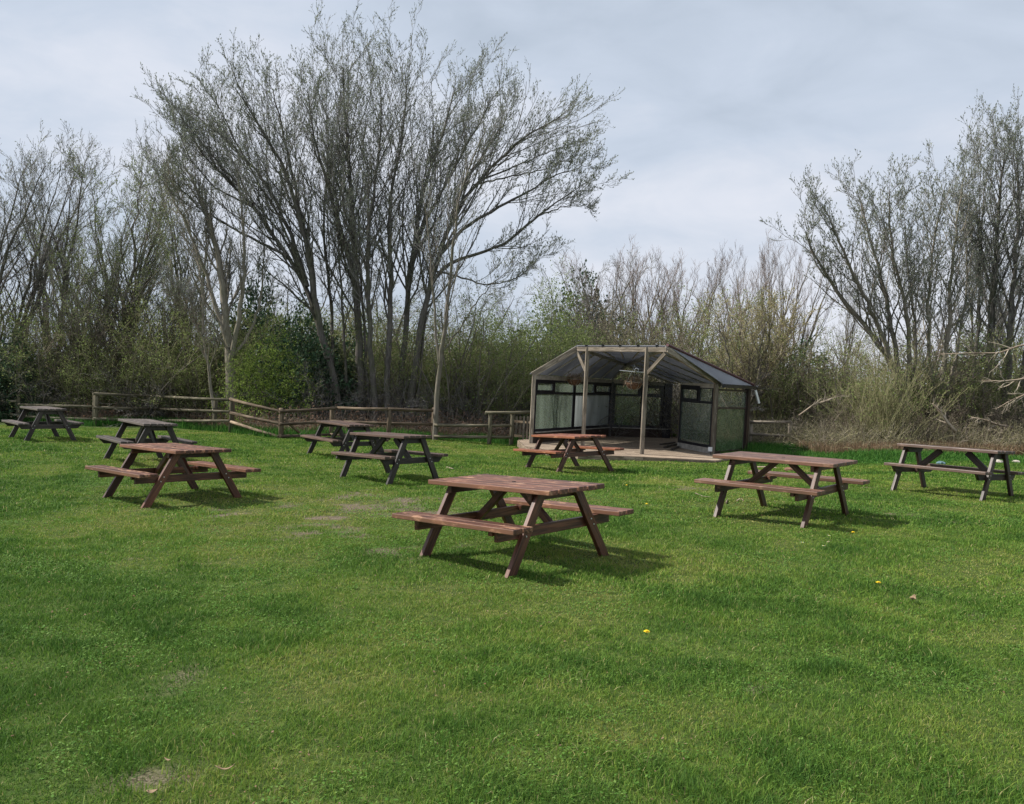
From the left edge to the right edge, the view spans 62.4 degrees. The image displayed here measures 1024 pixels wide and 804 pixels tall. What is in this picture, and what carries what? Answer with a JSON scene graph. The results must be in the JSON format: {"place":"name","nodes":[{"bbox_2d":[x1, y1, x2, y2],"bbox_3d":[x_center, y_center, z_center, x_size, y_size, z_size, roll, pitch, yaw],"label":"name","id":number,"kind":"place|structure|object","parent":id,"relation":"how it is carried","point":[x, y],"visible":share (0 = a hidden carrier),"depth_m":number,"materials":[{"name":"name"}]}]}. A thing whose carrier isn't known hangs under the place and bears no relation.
{"place":"outdoors","nodes":[
{"label":"outdoors","id":0,"kind":"place"},
{"bbox_2d":[0,364,1023,803],"bbox_3d":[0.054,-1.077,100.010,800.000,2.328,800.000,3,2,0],"label":"ground","id":1,"kind":"structure","parent":0,"point":[150,770],"depth_m":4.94,"materials":[{"name":"green plant"}]},
{"bbox_2d":[0,323,62,421],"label":"ivy bush","id":2,"kind":"object","parent":1,"relation":"on","point":[7,396],"visible":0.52,"depth_m":29.04,"materials":[{"name":"green plant"}]},
{"bbox_2d":[0,284,71,409],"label":"budding shrub","id":3,"kind":"object","parent":1,"relation":"on","point":[20,355],"visible":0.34,"depth_m":29.36,"materials":[{"name":"green plant"}]},
{"bbox_2d":[0,120,75,305],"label":"bare tree","id":4,"kind":"object","parent":1,"relation":"on","point":[3,263],"visible":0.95,"depth_m":30.74,"materials":[{"name":"grey plant"}]},
{"bbox_2d":[2,406,83,440],"bbox_3d":[-10.962,0.509,19.724,1.350,0.772,1.608,0,2,-43],"label":"picnic table","id":5,"kind":"object","parent":1,"relation":"on","point":[62,422],"visible":0.93,"depth_m":19.39,"materials":[{"name":"grey wood"}]},
{"bbox_2d":[0,119,122,350],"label":"bare tree","id":6,"kind":"object","parent":1,"relation":"on","point":[42,280],"visible":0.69,"depth_m":32.70,"materials":[{"name":"grey plant"}]},
{"bbox_2d":[0,128,128,359],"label":"bare tree","id":7,"kind":"object","parent":1,"relation":"on","point":[59,247],"visible":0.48,"depth_m":33.58,"materials":[{"name":"grey plant"}]},
{"bbox_2d":[0,308,144,415],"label":"budding shrub","id":8,"kind":"object","parent":1,"relation":"on","point":[54,381],"visible":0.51,"depth_m":29.07,"materials":[{"name":"green plant"}]},
{"bbox_2d":[0,298,145,411],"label":"bare shrub","id":9,"kind":"object","parent":1,"relation":"on","point":[45,365],"visible":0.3,"depth_m":29.53,"materials":[{"name":"brown plant"}]},
{"bbox_2d":[0,148,157,356],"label":"bare tree","id":10,"kind":"object","parent":1,"relation":"on","point":[63,211],"visible":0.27,"depth_m":36.05,"materials":[{"name":"grey plant"}]},
{"bbox_2d":[0,291,161,406],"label":"bare shrub","id":11,"kind":"object","parent":1,"relation":"on","point":[93,349],"visible":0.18,"depth_m":29.66,"materials":[{"name":"brown plant"}]},
{"bbox_2d":[21,217,149,404],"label":"leafing tree","id":12,"kind":"object","parent":1,"relation":"on","point":[80,287],"visible":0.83,"depth_m":29.99,"materials":[{"name":"green plant"}]},
{"bbox_2d":[31,323,144,417],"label":"budding shrub","id":13,"kind":"object","parent":1,"relation":"on","point":[101,398],"visible":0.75,"depth_m":28.93,"materials":[{"name":"green plant"}]},
{"bbox_2d":[0,286,209,409],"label":"budding shrub","id":14,"kind":"object","parent":1,"relation":"on","point":[109,349],"visible":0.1,"depth_m":30.26,"materials":[{"name":"green plant"}]},
{"bbox_2d":[57,145,195,389],"bbox_3d":[-14.098,-4.295,31.997,5.240,10.750,4.528,4,2,30],"label":"leafing tree","id":15,"kind":"object","parent":1,"relation":"on","point":[152,241],"visible":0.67,"depth_m":31.23,"materials":[{"name":"grey plant"}]},
{"bbox_2d":[81,344,206,427],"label":"thorn shrub","id":16,"kind":"object","parent":1,"relation":"on","point":[144,404],"visible":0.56,"depth_m":28.65,"materials":[{"name":"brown plant"}]},
{"bbox_2d":[31,277,260,414],"bbox_3d":[-13.910,-1.983,31.592,7.191,5.730,7.389,4,2,38],"label":"bare shrub","id":17,"kind":"object","parent":1,"relation":"on","point":[129,336],"visible":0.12,"depth_m":30.16,"materials":[{"name":"brown plant"}]},
{"bbox_2d":[96,419,196,463],"bbox_3d":[-6.823,0.742,15.761,1.350,0.770,1.475,2,1,-42],"label":"picnic table","id":18,"kind":"object","parent":1,"relation":"on","point":[148,427],"visible":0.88,"depth_m":15.61,"materials":[{"name":"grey wood"}]},
{"bbox_2d":[43,285,259,418],"bbox_3d":[-12.470,-1.534,29.228,5.496,4.956,5.620,3,2,10],"label":"budding shrub","id":19,"kind":"object","parent":1,"relation":"on","point":[150,366],"visible":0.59,"depth_m":28.90,"materials":[{"name":"green plant"}]},
{"bbox_2d":[92,392,233,432],"bbox_3d":[-10.813,0.437,27.418,5.309,1.480,1.896,3,2,17],"label":"rail fence","id":20,"kind":"object","parent":1,"relation":"on","point":[215,410],"visible":0.81,"depth_m":27.38,"materials":[{"name":"brown wood"}]},
{"bbox_2d":[116,236,217,391],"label":"leafing tree","id":21,"kind":"object","parent":1,"relation":"on","point":[163,307],"visible":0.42,"depth_m":30.46,"materials":[{"name":"green plant"}]},
{"bbox_2d":[85,443,260,507],"bbox_3d":[-4.639,0.993,11.591,1.592,0.771,1.712,2,0,41],"label":"picnic table","id":22,"kind":"object","parent":1,"relation":"on","point":[178,453],"visible":0.92,"depth_m":11.42,"materials":[{"name":"red wood"}]},
{"bbox_2d":[117,114,230,354],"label":"bare tree","id":23,"kind":"object","parent":1,"relation":"on","point":[187,270],"visible":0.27,"depth_m":36.03,"materials":[{"name":"grey plant"}]},
{"bbox_2d":[108,296,257,419],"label":"budding shrub","id":24,"kind":"object","parent":1,"relation":"on","point":[188,384],"visible":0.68,"depth_m":28.74,"materials":[{"name":"green plant"}]},
{"bbox_2d":[91,268,277,416],"bbox_3d":[-12.536,-2.002,32.020,6.912,5.851,6.759,2,2,-20],"label":"budding shrub","id":25,"kind":"object","parent":1,"relation":"on","point":[191,332],"visible":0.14,"depth_m":30.72,"materials":[{"name":"green plant"}]},
{"bbox_2d":[152,148,229,417],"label":"bare tree","id":26,"kind":"object","parent":1,"relation":"on","point":[203,324],"visible":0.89,"depth_m":27.70,"materials":[{"name":"grey plant"}]},
{"bbox_2d":[135,126,297,419],"bbox_3d":[-10.033,-4.327,28.282,5.632,10.096,3.511,2,2,-13],"label":"bare tree","id":27,"kind":"object","parent":1,"relation":"on","point":[225,289],"visible":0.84,"depth_m":28.23,"materials":[{"name":"grey plant"}]},
{"bbox_2d":[123,27,342,419],"bbox_3d":[-9.349,-6.136,28.816,7.901,13.696,6.058,3,2,0],"label":"bare tree","id":28,"kind":"object","parent":1,"relation":"on","point":[297,265],"visible":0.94,"depth_m":28.54,"materials":[{"name":"grey plant"}]},
{"bbox_2d":[167,303,306,415],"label":"budding shrub","id":29,"kind":"object","parent":1,"relation":"on","point":[214,348],"visible":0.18,"depth_m":30.04,"materials":[{"name":"green plant"}]},
{"bbox_2d":[195,255,298,390],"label":"ivy bush","id":30,"kind":"object","parent":1,"relation":"on","point":[253,299],"visible":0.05,"depth_m":33.45,"materials":[{"name":"green plant"}]},
{"bbox_2d":[157,303,346,413],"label":"budding shrub","id":31,"kind":"object","parent":1,"relation":"on","point":[245,320],"visible":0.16,"depth_m":29.76,"materials":[{"name":"green plant"}]},
{"bbox_2d":[229,398,282,437],"bbox_3d":[-7.557,0.618,24.821,0.177,1.325,3.046,1,2,-45],"label":"rail fence","id":32,"kind":"object","parent":1,"relation":"on","point":[233,413],"visible":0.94,"depth_m":24.67,"materials":[{"name":"brown wood"}]},
{"bbox_2d":[196,300,332,427],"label":"green shrub","id":33,"kind":"object","parent":1,"relation":"on","point":[258,378],"visible":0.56,"depth_m":28.05,"materials":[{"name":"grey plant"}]},
{"bbox_2d":[0,413,528,444],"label":"verge grass","id":34,"kind":"structure","parent":1,"relation":"on","point":[196,426],"depth_m":26.23,"materials":[{"name":"green plant"}]},
{"bbox_2d":[1,397,547,439],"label":"dead bramble leaves","id":35,"kind":"object","parent":1,"relation":"on","point":[277,415],"visible":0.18,"depth_m":27.50,"materials":[{"name":"brown plant"}]},
{"bbox_2d":[13,399,552,439],"bbox_3d":[-9.458,0.426,29.736,22.021,1.459,10.774,3,2,8],"label":"bramble tangle","id":36,"kind":"object","parent":1,"relation":"on","point":[336,417],"visible":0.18,"depth_m":27.48,"materials":[{"name":"brown plant"}]},
{"bbox_2d":[214,292,368,420],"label":"ivy bush","id":37,"kind":"object","parent":1,"relation":"on","point":[310,345],"visible":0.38,"depth_m":29.23,"materials":[{"name":"green plant"}]},
{"bbox_2d":[253,348,386,424],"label":"thorn shrub","id":38,"kind":"object","parent":1,"relation":"on","point":[313,392],"visible":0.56,"depth_m":28.11,"materials":[{"name":"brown plant"}]},
{"bbox_2d":[267,0,407,420],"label":"bare tree","id":39,"kind":"object","parent":1,"relation":"on","point":[341,246],"visible":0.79,"depth_m":29.27,"materials":[{"name":"grey plant"}]},
{"bbox_2d":[300,420,388,458],"bbox_3d":[-3.684,0.835,18.529,1.350,0.772,1.520,1,2,-40],"label":"picnic table","id":40,"kind":"object","parent":1,"relation":"on","point":[342,440],"visible":0.85,"depth_m":18.23,"materials":[{"name":"brown wood"}]},
{"bbox_2d":[278,407,433,439],"bbox_3d":[-4.560,0.715,25.080,4.695,1.273,1.501,2,2,-18],"label":"rail fence","id":41,"kind":"object","parent":1,"relation":"on","point":[389,423],"visible":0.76,"depth_m":24.85,"materials":[{"name":"brown wood"}]},
{"bbox_2d":[309,0,456,424],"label":"bare tree","id":42,"kind":"object","parent":1,"relation":"on","point":[388,258],"visible":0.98,"depth_m":28.12,"materials":[{"name":"grey plant"}]},
{"bbox_2d":[331,432,447,484],"bbox_3d":[-2.060,0.919,14.222,1.449,0.770,1.350,1,1,43],"label":"picnic table","id":43,"kind":"object","parent":1,"relation":"on","point":[394,458],"visible":0.96,"depth_m":14.04,"materials":[{"name":"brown wood"}]},
{"bbox_2d":[315,313,480,412],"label":"budding shrub","id":44,"kind":"object","parent":1,"relation":"on","point":[393,375],"visible":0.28,"depth_m":29.61,"materials":[{"name":"green plant"}]},
{"bbox_2d":[299,295,505,419],"bbox_3d":[-3.752,-1.514,31.098,6.182,5.351,6.321,4,2,23],"label":"budding shrub","id":45,"kind":"object","parent":1,"relation":"on","point":[397,344],"visible":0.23,"depth_m":30.10,"materials":[{"name":"green plant"}]},
{"bbox_2d":[351,354,470,428],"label":"thorn shrub","id":46,"kind":"object","parent":1,"relation":"on","point":[397,396],"visible":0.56,"depth_m":28.55,"materials":[{"name":"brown plant"}]},
{"bbox_2d":[375,32,517,420],"bbox_3d":[-2.386,-6.192,29.284,4.416,14.472,5.630,2,2,-23],"label":"bare tree","id":47,"kind":"object","parent":1,"relation":"on","point":[406,286],"visible":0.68,"depth_m":29.09,"materials":[{"name":"grey plant"}]},
{"bbox_2d":[395,101,517,439],"bbox_3d":[-1.757,-3.983,25.443,3.903,10.451,2.480,3,2,0],"label":"bare tree","id":48,"kind":"object","parent":1,"relation":"on","point":[440,350],"visible":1,"depth_m":25.46,"materials":[{"name":"grey plant"}]},
{"bbox_2d":[363,279,588,432],"bbox_3d":[-1.483,-1.621,29.795,6.585,5.807,6.440,2,2,-29],"label":"budding shrub","id":49,"kind":"object","parent":1,"relation":"on","point":[449,384],"visible":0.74,"depth_m":29.13,"materials":[{"name":"green plant"}]},
{"bbox_2d":[416,346,541,432],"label":"thorn shrub","id":50,"kind":"object","parent":1,"relation":"on","point":[470,404],"visible":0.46,"depth_m":28.95,"materials":[{"name":"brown plant"}]},
{"bbox_2d":[434,411,529,444],"bbox_3d":[-0.910,0.865,25.671,2.950,1.336,0.287,3,2,-4],"label":"rail fence","id":51,"kind":"object","parent":1,"relation":"on","point":[489,437],"visible":0.89,"depth_m":25.62,"materials":[{"name":"brown wood"}]},
{"bbox_2d":[384,43,634,425],"bbox_3d":[-0.362,-5.398,28.676,8.480,13.116,4.246,3,2,0],"label":"bare tree","id":52,"kind":"object","parent":1,"relation":"on","point":[553,164],"visible":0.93,"depth_m":28.45,"materials":[{"name":"grey plant"}]},
{"bbox_2d":[392,474,633,578],"bbox_3d":[0.020,1.148,8.125,1.598,0.772,1.712,0,0,43],"label":"picnic table","id":53,"kind":"object","parent":1,"relation":"on","point":[535,493],"visible":0.95,"depth_m":7.96,"materials":[{"name":"red wood"}]},
{"bbox_2d":[443,321,586,429],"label":"budding shrub","id":54,"kind":"object","parent":1,"relation":"on","point":[507,395],"visible":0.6,"depth_m":29.25,"materials":[{"name":"green plant"}]},
{"bbox_2d":[483,321,616,427],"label":"budding shrub","id":55,"kind":"object","parent":1,"relation":"on","point":[547,361],"visible":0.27,"depth_m":30.00,"materials":[{"name":"green plant"}]},
{"bbox_2d":[463,255,652,429],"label":"round tree","id":56,"kind":"object","parent":1,"relation":"on","point":[550,334],"visible":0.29,"depth_m":31.38,"materials":[{"name":"green plant"}]},
{"bbox_2d":[513,433,623,471],"bbox_3d":[1.180,1.080,17.846,1.712,0.772,1.654,-1,0,-31],"label":"picnic table","id":57,"kind":"object","parent":1,"relation":"on","point":[577,450],"visible":0.96,"depth_m":17.55,"materials":[{"name":"orange wood"}]},
{"bbox_2d":[527,259,638,360],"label":"ivy bush","id":58,"kind":"object","parent":1,"relation":"on","point":[579,303],"visible":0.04,"depth_m":39.74,"materials":[{"name":"green plant"}]},
{"bbox_2d":[522,250,659,349],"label":"bare tree","id":59,"kind":"object","parent":1,"relation":"on","point":[585,302],"visible":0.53,"depth_m":36.69,"materials":[{"name":"grey plant"}]},
{"bbox_2d":[529,383,652,436],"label":"thorn shrub","id":60,"kind":"object","parent":1,"relation":"on","point":[589,420],"visible":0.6,"depth_m":28.74,"materials":[{"name":"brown plant"}]},
{"bbox_2d":[551,246,657,344],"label":"bare tree","id":61,"kind":"object","parent":1,"relation":"on","point":[582,288],"visible":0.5,"depth_m":38.54,"materials":[{"name":"grey plant"}]},
{"bbox_2d":[531,279,702,436],"bbox_3d":[3.919,-1.641,33.410,8.197,6.571,8.014,4,2,27],"label":"brownish bush","id":62,"kind":"object","parent":1,"relation":"on","point":[615,342],"visible":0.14,"depth_m":32.47,"materials":[{"name":"brown plant"}]},
{"bbox_2d":[517,436,747,462],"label":"wooden deck","id":63,"kind":"structure","parent":1,"relation":"on","point":[654,450],"depth_m":23.23,"materials":[{"name":"brown wood"}]},
{"bbox_2d":[529,343,759,454],"bbox_3d":[4.433,-0.082,25.606,5.496,2.999,7.580,4,2,35],"label":"garden shelter","id":64,"kind":"object","parent":63,"relation":"on","point":[667,362],"visible":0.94,"depth_m":24.84,"materials":[{"name":"grey wood"}]},
{"bbox_2d":[678,385,713,447],"bbox_3d":[5.274,0.384,24.217,0.075,1.710,1.876,2,2,-17],"label":"window","id":65,"kind":"structure","parent":64,"relation":"in","point":[692,387],"depth_m":24.39,"materials":[{"name":"black wood"}]},
{"bbox_2d":[609,237,686,344],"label":"bare tree","id":66,"kind":"object","parent":1,"relation":"on","point":[634,293],"visible":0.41,"depth_m":40.63,"materials":[{"name":"grey plant"}]},
{"bbox_2d":[601,367,723,437],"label":"thorn shrub","id":67,"kind":"object","parent":1,"relation":"on","point":[650,422],"visible":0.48,"depth_m":29.25,"materials":[{"name":"brown plant"}]},
{"bbox_2d":[616,242,740,354],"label":"bare tree","id":68,"kind":"object","parent":1,"relation":"on","point":[676,298],"visible":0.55,"depth_m":38.31,"materials":[{"name":"grey plant"}]},
{"bbox_2d":[645,251,730,361],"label":"bare tree","id":69,"kind":"object","parent":1,"relation":"on","point":[682,283],"visible":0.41,"depth_m":39.74,"materials":[{"name":"grey plant"}]},
{"bbox_2d":[619,348,780,441],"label":"thorn shrub","id":70,"kind":"object","parent":1,"relation":"on","point":[691,428],"visible":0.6,"depth_m":28.95,"materials":[{"name":"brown plant"}]},
{"bbox_2d":[624,289,783,422],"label":"budding shrub","id":71,"kind":"object","parent":1,"relation":"on","point":[713,340],"visible":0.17,"depth_m":33.42,"materials":[{"name":"green plant"}]},
{"bbox_2d":[692,252,766,364],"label":"bare tree","id":72,"kind":"object","parent":1,"relation":"on","point":[753,295],"visible":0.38,"depth_m":36.82,"materials":[{"name":"grey plant"}]},
{"bbox_2d":[618,281,856,421],"bbox_3d":[9.414,-1.826,34.818,7.890,6.680,7.716,1,2,-44],"label":"budding shrub","id":73,"kind":"object","parent":1,"relation":"on","point":[710,336],"visible":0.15,"depth_m":34.21,"materials":[{"name":"green plant"}]},
{"bbox_2d":[713,239,781,365],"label":"bare tree","id":74,"kind":"object","parent":1,"relation":"on","point":[763,268],"visible":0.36,"depth_m":41.94,"materials":[{"name":"grey plant"}]},
{"bbox_2d":[688,285,821,430],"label":"leafing tree","id":75,"kind":"object","parent":1,"relation":"on","point":[750,363],"visible":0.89,"depth_m":29.70,"materials":[{"name":"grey plant"}]},
{"bbox_2d":[697,332,820,432],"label":"budding shrub","id":76,"kind":"object","parent":1,"relation":"on","point":[768,394],"visible":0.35,"depth_m":29.90,"materials":[{"name":"green plant"}]},
{"bbox_2d":[694,451,869,527],"bbox_3d":[3.443,1.085,10.737,1.579,0.771,1.712,3,2,42],"label":"picnic table","id":77,"kind":"object","parent":1,"relation":"on","point":[765,474],"visible":0.92,"depth_m":10.59,"materials":[{"name":"brown wood"}]},
{"bbox_2d":[710,312,854,432],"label":"bare shrub","id":78,"kind":"object","parent":1,"relation":"on","point":[801,363],"visible":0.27,"depth_m":30.65,"materials":[{"name":"brown plant"}]},
{"bbox_2d":[751,231,815,363],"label":"bare tree","id":79,"kind":"object","parent":1,"relation":"on","point":[789,297],"visible":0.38,"depth_m":43.31,"materials":[{"name":"grey plant"}]},
{"bbox_2d":[762,235,845,368],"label":"bare tree","id":80,"kind":"object","parent":1,"relation":"on","point":[809,317],"visible":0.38,"depth_m":40.67,"materials":[{"name":"grey plant"}]},
{"bbox_2d":[735,324,890,431],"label":"budding shrub","id":81,"kind":"object","parent":1,"relation":"on","point":[796,390],"visible":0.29,"depth_m":29.88,"materials":[{"name":"green plant"}]},
{"bbox_2d":[751,392,880,443],"bbox_3d":[10.070,1.165,26.249,4.475,3.182,4.334,4,2,36],"label":"bramble mound","id":82,"kind":"object","parent":1,"relation":"on","point":[835,419],"visible":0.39,"depth_m":26.17,"materials":[{"name":"brown plant"}]},
{"bbox_2d":[766,343,913,431],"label":"bare shrub","id":83,"kind":"object","parent":1,"relation":"on","point":[813,398],"visible":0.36,"depth_m":29.56,"materials":[{"name":"brown plant"}]},
{"bbox_2d":[676,410,1023,453],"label":"bank leaves","id":84,"kind":"object","parent":1,"relation":"on","point":[840,438],"visible":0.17,"depth_m":25.18,"materials":[{"name":"brown plant"}]},
{"bbox_2d":[689,413,1023,450],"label":"dry brushwood","id":85,"kind":"object","parent":1,"relation":"on","point":[852,434],"visible":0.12,"depth_m":25.44,"materials":[{"name":"brown plant"}]},
{"bbox_2d":[819,272,897,404],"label":"bare tree","id":86,"kind":"object","parent":1,"relation":"on","point":[847,334],"visible":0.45,"depth_m":32.98,"materials":[{"name":"brown plant"}]},
{"bbox_2d":[759,149,961,416],"bbox_3d":[11.204,-3.481,27.073,6.026,9.354,3.453,2,2,-22],"label":"bare tree","id":87,"kind":"object","parent":1,"relation":"on","point":[874,284],"visible":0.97,"depth_m":26.77,"materials":[{"name":"grey plant"}]},
{"bbox_2d":[793,321,940,432],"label":"budding shrub","id":88,"kind":"object","parent":1,"relation":"on","point":[845,376],"visible":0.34,"depth_m":27.34,"materials":[{"name":"green plant"}]},
{"bbox_2d":[793,332,976,443],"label":"whippy shrub","id":89,"kind":"object","parent":1,"relation":"on","point":[886,411],"visible":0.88,"depth_m":25.41,"materials":[{"name":"green plant"}]},
{"bbox_2d":[802,315,991,427],"bbox_3d":[13.155,-0.646,28.744,5.974,4.633,5.813,3,2,1],"label":"bare shrub","id":90,"kind":"object","parent":1,"relation":"on","point":[901,345],"visible":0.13,"depth_m":28.38,"materials":[{"name":"brown plant"}]},
{"bbox_2d":[794,438,1023,455],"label":"dry grass","id":91,"kind":"structure","parent":1,"relation":"on","point":[1017,449],"depth_m":24.03,"materials":[{"name":"beige plant"}]},
{"bbox_2d":[843,341,977,425],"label":"budding shrub","id":92,"kind":"object","parent":1,"relation":"on","point":[919,397],"visible":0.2,"depth_m":26.99,"materials":[{"name":"green plant"}]},
{"bbox_2d":[837,309,1023,428],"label":"bare shrub","id":93,"kind":"object","parent":1,"relation":"on","point":[950,364],"visible":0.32,"depth_m":27.34,"materials":[{"name":"brown plant"}]},
{"bbox_2d":[887,248,974,390],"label":"bare tree","id":94,"kind":"object","parent":1,"relation":"on","point":[942,330],"visible":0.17,"depth_m":32.37,"materials":[{"name":"brown plant"}]},
{"bbox_2d":[876,319,1023,433],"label":"budding shrub","id":95,"kind":"object","parent":1,"relation":"on","point":[972,388],"visible":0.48,"depth_m":26.75,"materials":[{"name":"green plant"}]},
{"bbox_2d":[889,104,1016,421],"bbox_3d":[14.163,-4.156,27.573,4.448,10.887,2.966,2,2,-40],"label":"bare tree","id":96,"kind":"object","parent":1,"relation":"on","point":[961,199],"visible":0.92,"depth_m":27.30,"materials":[{"name":"grey plant"}]},
{"bbox_2d":[884,443,1023,500],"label":"picnic table","id":97,"kind":"object","parent":1,"relation":"on","point":[984,473],"visible":0.94,"depth_m":13.32,"materials":[{"name":"brown wood"}]},
{"bbox_2d":[931,84,1023,429],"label":"bare tree","id":98,"kind":"object","parent":1,"relation":"on","point":[995,295],"visible":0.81,"depth_m":27.66,"materials":[{"name":"grey plant"}]},
{"bbox_2d":[935,315,1023,420],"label":"budding shrub","id":99,"kind":"object","parent":1,"relation":"on","point":[1002,365],"visible":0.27,"depth_m":27.77,"materials":[{"name":"green plant"}]},
{"bbox_2d":[947,229,1023,401],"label":"bare tree","id":100,"kind":"object","parent":1,"relation":"on","point":[1001,320],"visible":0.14,"depth_m":32.48,"materials":[{"name":"brown plant"}]},
{"bbox_2d":[0,0,1023,388],"label":"sky","id":101,"kind":"structure","parent":0,"point":[720,101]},
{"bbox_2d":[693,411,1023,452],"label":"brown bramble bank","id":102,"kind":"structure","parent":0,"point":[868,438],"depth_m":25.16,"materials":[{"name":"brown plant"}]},
{"bbox_2d":[700,441,1023,463],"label":"verge grass","id":103,"kind":"structure","parent":0,"point":[877,456],"depth_m":23.09,"materials":[{"name":"green plant"}]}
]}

